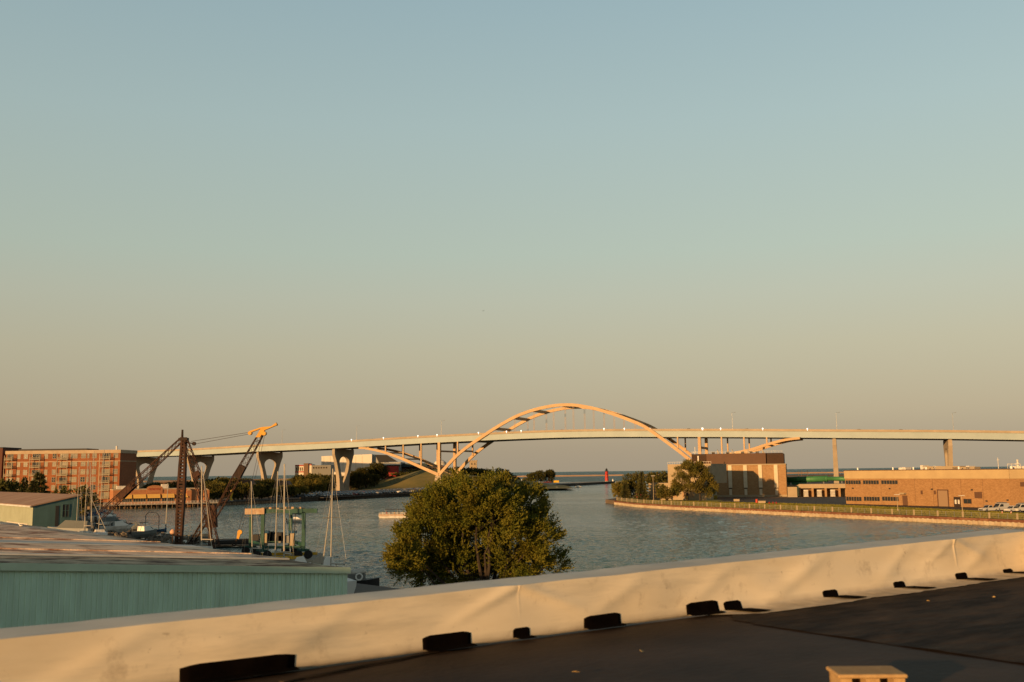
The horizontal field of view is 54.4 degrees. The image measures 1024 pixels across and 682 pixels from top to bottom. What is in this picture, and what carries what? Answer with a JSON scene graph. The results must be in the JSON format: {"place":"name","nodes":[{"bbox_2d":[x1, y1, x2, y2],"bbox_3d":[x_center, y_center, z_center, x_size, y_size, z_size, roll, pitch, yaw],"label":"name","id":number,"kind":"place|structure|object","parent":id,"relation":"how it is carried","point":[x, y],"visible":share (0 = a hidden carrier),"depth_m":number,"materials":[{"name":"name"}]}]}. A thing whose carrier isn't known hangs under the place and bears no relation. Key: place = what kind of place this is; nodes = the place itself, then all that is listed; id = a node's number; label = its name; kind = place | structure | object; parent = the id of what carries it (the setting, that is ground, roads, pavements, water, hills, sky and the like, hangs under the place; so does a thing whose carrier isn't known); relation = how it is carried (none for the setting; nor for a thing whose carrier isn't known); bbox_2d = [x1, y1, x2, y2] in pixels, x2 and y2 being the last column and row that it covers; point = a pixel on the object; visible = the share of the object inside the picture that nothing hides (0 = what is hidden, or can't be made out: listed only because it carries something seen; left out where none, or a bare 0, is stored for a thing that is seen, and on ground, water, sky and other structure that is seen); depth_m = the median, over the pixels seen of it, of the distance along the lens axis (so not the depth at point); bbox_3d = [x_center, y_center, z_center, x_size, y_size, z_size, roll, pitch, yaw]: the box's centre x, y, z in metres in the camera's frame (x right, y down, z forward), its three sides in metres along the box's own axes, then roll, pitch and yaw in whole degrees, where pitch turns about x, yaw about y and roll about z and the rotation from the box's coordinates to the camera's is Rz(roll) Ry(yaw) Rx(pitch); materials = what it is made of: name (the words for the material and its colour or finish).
{"place":"outdoors","nodes":[
{"label":"outdoors","id":0,"kind":"place"},
{"bbox_2d":[0,447,21,479],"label":"brick building","id":1,"kind":"structure","parent":0,"point":[2,455],"depth_m":483.20,"materials":[{"name":"brown"}]},
{"bbox_2d":[3,446,136,501],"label":"apartment building","id":2,"kind":"structure","parent":0,"point":[59,468],"depth_m":480.52,"materials":[{"name":"brick"},{"name":"glass"},{"name":"concrete"}]},
{"bbox_2d":[202,490,414,497],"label":"parking lot ground","id":3,"kind":"structure","parent":0,"point":[345,495],"depth_m":559.18,"materials":[{"name":"grey asphalt"}]},
{"bbox_2d":[88,482,553,504],"bbox_3d":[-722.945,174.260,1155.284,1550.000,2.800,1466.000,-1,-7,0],"label":"bank ground","id":4,"kind":"structure","parent":0,"point":[210,500],"depth_m":505.07,"materials":[{"name":"soil"}]},
{"bbox_2d":[103,484,217,508],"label":"restaurant","id":5,"kind":"structure","parent":4,"relation":"on","point":[152,495],"depth_m":445.52,"materials":[{"name":"stone"}]},
{"bbox_2d":[86,498,300,508],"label":"seawall","id":6,"kind":"object","parent":4,"relation":"on","point":[227,503],"visible":0.37,"depth_m":465.59,"materials":[{"name":"concrete"}]},
{"bbox_2d":[206,484,222,500],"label":"leafy tree","id":7,"kind":"object","parent":4,"relation":"on","point":[213,491],"visible":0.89,"depth_m":483.21,"materials":[{"name":"green plant"}]},
{"bbox_2d":[209,481,226,499],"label":"leafy tree","id":8,"kind":"object","parent":4,"relation":"on","point":[224,484],"visible":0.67,"depth_m":485.80,"materials":[{"name":"green plant"}]},
{"bbox_2d":[232,486,245,499],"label":"leafy tree","id":9,"kind":"object","parent":4,"relation":"on","point":[237,488],"visible":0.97,"depth_m":490.98,"materials":[{"name":"green plant"}]},
{"bbox_2d":[233,481,254,499],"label":"leafy tree","id":10,"kind":"object","parent":4,"relation":"on","point":[247,486],"visible":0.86,"depth_m":494.75,"materials":[{"name":"green plant"}]},
{"bbox_2d":[249,483,261,498],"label":"leafy tree","id":11,"kind":"object","parent":4,"relation":"on","point":[257,487],"visible":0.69,"depth_m":502.55,"materials":[{"name":"green plant"}]},
{"bbox_2d":[255,484,267,498],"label":"leafy tree","id":12,"kind":"object","parent":4,"relation":"on","point":[262,488],"visible":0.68,"depth_m":506.24,"materials":[{"name":"green plant"}]},
{"bbox_2d":[222,497,302,500],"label":"promenade","id":13,"kind":"structure","parent":4,"relation":"on","point":[266,499],"depth_m":499.47,"materials":[{"name":"concrete"}]},
{"bbox_2d":[263,477,276,487],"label":"leafy tree","id":14,"kind":"object","parent":4,"relation":"on","point":[268,481],"visible":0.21,"depth_m":614.51,"materials":[{"name":"green plant"}]},
{"bbox_2d":[278,485,291,497],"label":"leafy tree","id":15,"kind":"object","parent":4,"relation":"on","point":[286,490],"visible":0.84,"depth_m":522.90,"materials":[{"name":"green plant"}]},
{"bbox_2d":[294,480,309,494],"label":"leafy tree","id":16,"kind":"object","parent":4,"relation":"on","point":[301,486],"visible":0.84,"depth_m":539.36,"materials":[{"name":"green plant"}]},
{"bbox_2d":[298,478,317,493],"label":"leafy tree","id":17,"kind":"object","parent":4,"relation":"on","point":[311,485],"visible":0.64,"depth_m":550.67,"materials":[{"name":"green plant"}]},
{"bbox_2d":[314,477,327,491],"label":"leafy tree","id":18,"kind":"object","parent":4,"relation":"on","point":[319,484],"visible":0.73,"depth_m":626.86,"materials":[{"name":"green plant"}]},
{"bbox_2d":[321,477,331,491],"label":"leafy tree","id":19,"kind":"object","parent":4,"relation":"on","point":[327,483],"visible":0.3,"depth_m":643.25,"materials":[{"name":"green plant"}]},
{"bbox_2d":[321,454,404,478],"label":"concert hall","id":20,"kind":"structure","parent":4,"relation":"on","point":[363,460],"depth_m":883.91,"materials":[{"name":"grey"}]},
{"bbox_2d":[300,488,495,501],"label":"seawall","id":21,"kind":"object","parent":4,"relation":"on","point":[304,499],"visible":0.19,"depth_m":555.77,"materials":[{"name":"grey concrete"}]},
{"bbox_2d":[536,470,546,481],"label":"round tree","id":22,"kind":"object","parent":4,"relation":"on","point":[541,474],"visible":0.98,"depth_m":1135.39,"materials":[{"name":"green plant"}]},
{"bbox_2d":[544,469,555,480],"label":"round tree","id":23,"kind":"object","parent":4,"relation":"on","point":[551,473],"visible":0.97,"depth_m":1139.38,"materials":[{"name":"green plant"}]},
{"bbox_2d":[136,403,1023,490],"bbox_3d":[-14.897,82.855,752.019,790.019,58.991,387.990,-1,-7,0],"label":"arch bridge","id":24,"kind":"structure","parent":4,"relation":"on","point":[205,456],"depth_m":683.41,"materials":[{"name":"grey concrete"}]},
{"bbox_2d":[79,509,704,681],"bbox_3d":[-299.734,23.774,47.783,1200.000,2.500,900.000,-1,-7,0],"label":"bank ground","id":25,"kind":"structure","parent":0,"point":[361,588],"depth_m":79.03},
{"bbox_2d":[0,478,19,491],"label":"leafy tree","id":26,"kind":"object","parent":25,"relation":"on","point":[5,485],"visible":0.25,"depth_m":292.01,"materials":[{"name":"green plant"}]},
{"bbox_2d":[18,476,28,491],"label":"conifer","id":27,"kind":"object","parent":25,"relation":"on","point":[24,483],"visible":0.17,"depth_m":286.79,"materials":[{"name":"green plant"}]},
{"bbox_2d":[25,480,41,492],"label":"conifer","id":28,"kind":"object","parent":25,"relation":"on","point":[31,488],"visible":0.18,"depth_m":276.75,"materials":[{"name":"green plant"}]},
{"bbox_2d":[28,472,50,492],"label":"conifer","id":29,"kind":"object","parent":25,"relation":"on","point":[41,477],"visible":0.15,"depth_m":282.06,"materials":[{"name":"green plant"}]},
{"bbox_2d":[0,492,80,526],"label":"boat shed","id":30,"kind":"object","parent":25,"relation":"on","point":[44,509],"visible":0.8,"depth_m":207.28,"materials":[{"name":"beige"}]},
{"bbox_2d":[47,520,96,531],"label":"motorboat","id":31,"kind":"object","parent":25,"relation":"on","point":[70,525],"visible":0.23,"depth_m":182.00,"materials":[{"name":"grey plastic"}]},
{"bbox_2d":[51,484,103,514],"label":"shrub","id":32,"kind":"object","parent":25,"relation":"on","point":[84,497],"visible":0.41,"depth_m":325.75,"materials":[{"name":"green plant"}]},
{"bbox_2d":[75,460,92,532],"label":"sailboat","id":33,"kind":"object","parent":25,"relation":"on","point":[85,505],"visible":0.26,"depth_m":177.69,"materials":[{"name":"white"}]},
{"bbox_2d":[85,462,100,534],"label":"sailboat","id":34,"kind":"object","parent":25,"relation":"on","point":[91,501],"visible":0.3,"depth_m":169.99,"materials":[{"name":"white"}]},
{"bbox_2d":[93,449,107,534],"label":"sailboat","id":35,"kind":"object","parent":25,"relation":"on","point":[101,531],"visible":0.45,"depth_m":182.21,"materials":[{"name":"white"}]},
{"bbox_2d":[86,511,116,519],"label":"motorboat","id":36,"kind":"object","parent":25,"relation":"on","point":[88,516],"visible":0.22,"depth_m":278.02,"materials":[{"name":"blue"}]},
{"bbox_2d":[95,516,125,525],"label":"motorboat","id":37,"kind":"object","parent":25,"relation":"on","point":[108,520],"visible":0.28,"depth_m":240.45,"materials":[{"name":"grey"}]},
{"bbox_2d":[97,517,133,532],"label":"motorboat","id":38,"kind":"object","parent":25,"relation":"on","point":[119,526],"visible":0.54,"depth_m":217.88,"materials":[{"name":"white"}]},
{"bbox_2d":[127,522,156,538],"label":"motorboat","id":39,"kind":"object","parent":25,"relation":"on","point":[145,532],"visible":0.74,"depth_m":197.84,"materials":[{"name":"grey"}]},
{"bbox_2d":[87,519,203,545],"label":"dockside clutter","id":40,"kind":"object","parent":25,"relation":"on","point":[162,538],"visible":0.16,"depth_m":194.06,"materials":[{"name":"black metal"}]},
{"bbox_2d":[0,521,350,627],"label":"boat shed","id":41,"kind":"object","parent":25,"relation":"on","point":[51,576],"visible":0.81,"depth_m":63.12,"materials":[{"name":"teal metal"}]},
{"bbox_2d":[96,423,277,548],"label":"derrick crane","id":42,"kind":"object","parent":25,"relation":"on","point":[125,491],"visible":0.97,"depth_m":166.87,"materials":[{"name":"brown metal"}]},
{"bbox_2d":[188,466,215,548],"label":"sailboat","id":43,"kind":"object","parent":25,"relation":"on","point":[201,503],"visible":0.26,"depth_m":136.02,"materials":[{"name":"white metal"}]},
{"bbox_2d":[241,481,262,553],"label":"sailboat","id":44,"kind":"object","parent":25,"relation":"on","point":[251,488],"visible":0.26,"depth_m":120.24,"materials":[{"name":"white"}]},
{"bbox_2d":[258,471,291,557],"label":"sailboat","id":45,"kind":"object","parent":25,"relation":"on","point":[276,518],"visible":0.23,"depth_m":114.38,"materials":[{"name":"white"}]},
{"bbox_2d":[274,464,294,557],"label":"sailboat","id":46,"kind":"object","parent":25,"relation":"on","point":[284,509],"visible":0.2,"depth_m":110.33,"materials":[{"name":"white"}]},
{"bbox_2d":[323,556,334,565],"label":"wrapped boat","id":47,"kind":"object","parent":25,"relation":"on","point":[326,560],"visible":0.04,"depth_m":115.44,"materials":[{"name":"white"}]},
{"bbox_2d":[379,466,575,587],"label":"bushy tree","id":48,"kind":"object","parent":25,"relation":"on","point":[500,518],"visible":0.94,"depth_m":80.43,"materials":[{"name":"green plant"}]},
{"bbox_2d":[333,469,571,489],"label":"hill","id":49,"kind":"structure","parent":0,"point":[416,479],"depth_m":783.02,"materials":[{"name":"green plant"}]},
{"bbox_2d":[295,463,333,475],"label":"office building","id":50,"kind":"structure","parent":49,"relation":"on","point":[306,469],"depth_m":793.64,"materials":[{"name":"brown"}]},
{"bbox_2d":[342,472,358,489],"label":"leafy tree","id":51,"kind":"object","parent":49,"relation":"on","point":[352,483],"visible":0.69,"depth_m":748.40,"materials":[{"name":"green plant"}]},
{"bbox_2d":[350,470,365,488],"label":"leafy tree","id":52,"kind":"object","parent":49,"relation":"on","point":[360,475],"visible":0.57,"depth_m":755.77,"materials":[{"name":"green plant"}]},
{"bbox_2d":[361,472,374,487],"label":"leafy tree","id":53,"kind":"object","parent":49,"relation":"on","point":[367,480],"visible":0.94,"depth_m":761.71,"materials":[{"name":"green plant"}]},
{"bbox_2d":[369,474,380,486],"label":"leafy tree","id":54,"kind":"object","parent":49,"relation":"on","point":[376,478],"visible":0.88,"depth_m":769.61,"materials":[{"name":"green plant"}]},
{"bbox_2d":[370,462,386,479],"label":"leafy tree","id":55,"kind":"object","parent":49,"relation":"on","point":[379,467],"visible":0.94,"depth_m":796.97,"materials":[{"name":"green plant"}]},
{"bbox_2d":[402,463,443,472],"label":"pavilion","id":56,"kind":"structure","parent":49,"relation":"on","point":[406,467],"depth_m":896.94,"materials":[{"name":"brown"}]},
{"bbox_2d":[449,466,479,475],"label":"dark tree","id":57,"kind":"object","parent":49,"relation":"on","point":[472,472],"visible":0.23,"depth_m":844.90,"materials":[{"name":"green plant"}]},
{"bbox_2d":[0,529,1023,681],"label":"flat roof building","id":58,"kind":"structure","parent":0,"point":[804,615],"depth_m":8.57,"materials":[{"name":"white"}]},
{"bbox_2d":[826,666,907,681],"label":"roof vent","id":59,"kind":"structure","parent":58,"relation":"on","point":[865,674],"depth_m":6.54,"materials":[{"name":"beige metal"}]},
{"bbox_2d":[0,0,1023,476],"label":"sky","id":60,"kind":"structure","parent":0,"point":[218,218],"materials":[{"name":"blue"}]},
{"bbox_2d":[88,466,1023,588],"bbox_3d":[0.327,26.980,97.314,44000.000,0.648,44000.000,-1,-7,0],"label":"water","id":61,"kind":"structure","parent":0,"point":[601,533],"depth_m":240.99,"materials":[{"name":"teal liquid"}]},
{"bbox_2d":[146,484,186,542],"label":"sailboat","id":62,"kind":"object","parent":61,"relation":"on","point":[163,530],"visible":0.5,"depth_m":202.76,"materials":[{"name":"white"}]},
{"bbox_2d":[171,534,207,538],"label":"motorboat","id":63,"kind":"object","parent":61,"relation":"on","point":[204,536],"visible":0.24,"depth_m":213.75,"materials":[{"name":"grey"}]},
{"bbox_2d":[143,479,286,481],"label":"breakwater","id":64,"kind":"object","parent":61,"relation":"in","point":[188,480],"visible":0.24,"depth_m":2403.81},
{"bbox_2d":[212,538,248,546],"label":"motorboat","id":65,"kind":"object","parent":61,"relation":"on","point":[241,541],"visible":0.61,"depth_m":196.70,"materials":[{"name":"grey"}]},
{"bbox_2d":[262,552,322,563],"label":"hoist dock","id":66,"kind":"object","parent":61,"relation":"in","point":[317,558],"visible":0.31,"depth_m":152.90,"materials":[{"name":"concrete"}]},
{"bbox_2d":[241,506,317,558],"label":"boat hoist","id":67,"kind":"object","parent":66,"relation":"on","point":[266,535],"visible":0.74,"depth_m":149.28,"materials":[{"name":"green metal"}]},
{"bbox_2d":[314,469,356,593],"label":"sailboat","id":68,"kind":"object","parent":61,"relation":"in","point":[351,585],"visible":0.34,"depth_m":98.02,"materials":[{"name":"white"}]},
{"bbox_2d":[322,495,331,564],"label":"spar","id":69,"kind":"object","parent":68,"relation":"attached to","point":[326,531],"visible":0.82,"depth_m":98.37,"materials":[{"name":"silver metal"}]},
{"bbox_2d":[347,568,379,585],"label":"work boat","id":70,"kind":"object","parent":61,"relation":"on","point":[358,575],"visible":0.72,"depth_m":117.87,"materials":[{"name":"black"}]},
{"bbox_2d":[378,509,407,517],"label":"tour boat","id":71,"kind":"object","parent":61,"relation":"on","point":[389,515],"visible":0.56,"depth_m":312.57,"materials":[{"name":"white"}]},
{"bbox_2d":[517,474,622,476],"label":"breakwater","id":72,"kind":"object","parent":61,"relation":"in","point":[579,475],"visible":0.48,"depth_m":2670.29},
{"bbox_2d":[545,481,614,485],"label":"harbor pier","id":73,"kind":"structure","parent":61,"relation":"in","point":[585,483],"depth_m":1001.38,"materials":[{"name":"concrete"}]},
{"bbox_2d":[630,472,843,475],"bbox_3d":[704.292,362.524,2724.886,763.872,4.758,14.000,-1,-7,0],"label":"breakwater","id":74,"kind":"object","parent":61,"relation":"in","point":[800,472],"visible":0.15,"depth_m":2720.39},
{"bbox_2d":[649,461,726,499],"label":"block building","id":75,"kind":"structure","parent":0,"point":[719,471],"depth_m":415.55,"materials":[{"name":"beige concrete"}]},
{"bbox_2d":[606,474,1014,519],"bbox_3d":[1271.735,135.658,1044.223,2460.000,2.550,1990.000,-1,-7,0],"label":"bank ground","id":76,"kind":"structure","parent":0,"point":[610,501],"depth_m":435.69,"materials":[{"name":"green plant"}]},
{"bbox_2d":[610,478,628,498],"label":"leafy tree","id":77,"kind":"object","parent":76,"relation":"on","point":[616,486],"visible":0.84,"depth_m":418.61,"materials":[{"name":"green plant"}]},
{"bbox_2d":[632,497,722,501],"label":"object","id":78,"kind":"object","parent":76,"relation":"on","point":[692,500],"depth_m":403.20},
{"bbox_2d":[618,482,632,499],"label":"conifer","id":79,"kind":"object","parent":78,"relation":"on","point":[625,493],"visible":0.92,"depth_m":412.67,"materials":[{"name":"green plant"}]},
{"bbox_2d":[621,471,643,497],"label":"leafy tree","id":80,"kind":"object","parent":78,"relation":"on","point":[633,481],"visible":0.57,"depth_m":426.22,"materials":[{"name":"green plant"}]},
{"bbox_2d":[633,471,651,499],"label":"conifer","id":81,"kind":"object","parent":78,"relation":"on","point":[642,495],"visible":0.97,"depth_m":409.59,"materials":[{"name":"green plant"}]},
{"bbox_2d":[645,470,667,487],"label":"leafy tree","id":82,"kind":"object","parent":78,"relation":"on","point":[659,478],"visible":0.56,"depth_m":463.46,"materials":[{"name":"green plant"}]},
{"bbox_2d":[669,459,718,500],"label":"spreading tree","id":83,"kind":"object","parent":78,"relation":"on","point":[694,470],"visible":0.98,"depth_m":392.07,"materials":[{"name":"green plant"}]},
{"bbox_2d":[691,449,787,496],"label":"power building","id":84,"kind":"structure","parent":76,"relation":"on","point":[758,474],"depth_m":446.04,"materials":[{"name":"brown"}]},
{"bbox_2d":[787,487,796,496],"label":"storage tank box","id":85,"kind":"object","parent":76,"relation":"on","point":[792,491],"visible":0.98,"depth_m":433.96,"materials":[{"name":"concrete"}]},
{"bbox_2d":[787,475,844,484],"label":"gas pipe","id":86,"kind":"object","parent":76,"relation":"on","point":[807,479],"visible":0.77,"depth_m":457.79,"materials":[{"name":"green metal"}]},
{"bbox_2d":[614,501,1023,526],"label":"seawall","id":87,"kind":"object","parent":76,"relation":"on","point":[976,521],"visible":0.62,"depth_m":278.46,"materials":[{"name":"beige concrete"}]},
{"bbox_2d":[616,500,1023,519],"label":"grass strip","id":88,"kind":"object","parent":76,"relation":"on","point":[861,505],"depth_m":288.24,"materials":[{"name":"green plant"}]},
{"bbox_2d":[654,482,678,500],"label":"leafy tree","id":89,"kind":"object","parent":88,"relation":"on","point":[662,492],"visible":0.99,"depth_m":390.15,"materials":[{"name":"green plant"}]},
{"bbox_2d":[618,498,1023,519],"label":"waterside fence","id":90,"kind":"object","parent":88,"relation":"on","point":[871,509],"visible":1,"depth_m":283.72,"materials":[{"name":"yellow"}]},
{"bbox_2d":[798,483,845,496],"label":"transformer building","id":91,"kind":"structure","parent":76,"relation":"on","point":[838,488],"depth_m":436.25,"materials":[{"name":"beige concrete"}]},
{"bbox_2d":[714,497,1023,512],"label":"asphalt yard","id":92,"kind":"structure","parent":76,"relation":"on","point":[825,500],"depth_m":377.44,"materials":[{"name":"grey asphalt"}]},
{"bbox_2d":[843,458,1023,507],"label":"long brick building","id":93,"kind":"structure","parent":92,"relation":"on","point":[928,485],"depth_m":315.06,"materials":[{"name":"brown brick"}]},
{"bbox_2d":[845,480,860,483],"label":"window","id":94,"kind":"structure","parent":93,"relation":"in","point":[846,481],"depth_m":343.29,"materials":[{"name":"black glass"}]},
{"bbox_2d":[846,496,861,500],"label":"window","id":95,"kind":"structure","parent":93,"relation":"in","point":[848,498],"depth_m":342.75,"materials":[{"name":"black glass"}]},
{"bbox_2d":[863,480,878,483],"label":"window","id":96,"kind":"structure","parent":93,"relation":"in","point":[864,481],"depth_m":336.61,"materials":[{"name":"black glass"}]},
{"bbox_2d":[864,496,879,500],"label":"window","id":97,"kind":"structure","parent":93,"relation":"in","point":[866,498],"depth_m":336.08,"materials":[{"name":"black glass"}]},
{"bbox_2d":[881,480,897,483],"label":"window","id":98,"kind":"structure","parent":93,"relation":"in","point":[882,481],"depth_m":330.02,"materials":[{"name":"black glass"}]},
{"bbox_2d":[882,496,898,500],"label":"window","id":99,"kind":"structure","parent":93,"relation":"in","point":[884,498],"depth_m":329.66,"materials":[{"name":"black glass"}]},
{"bbox_2d":[938,490,947,506],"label":"roller door","id":100,"kind":"structure","parent":93,"relation":"in","point":[942,495],"depth_m":312.04,"materials":[{"name":"white metal"}]},
{"bbox_2d":[978,505,998,511],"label":"pickup truck","id":101,"kind":"object","parent":92,"relation":"on","point":[985,508],"visible":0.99,"depth_m":271.25,"materials":[{"name":"grey metal"}]},
{"bbox_2d":[993,502,1008,511],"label":"cargo van","id":102,"kind":"object","parent":92,"relation":"on","point":[1001,506],"visible":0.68,"depth_m":273.58,"materials":[{"name":"grey metal"}]},
{"bbox_2d":[1013,503,1023,511],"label":"cargo van","id":103,"kind":"object","parent":92,"relation":"on","point":[1020,508],"visible":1,"depth_m":267.17,"materials":[{"name":"grey metal"}]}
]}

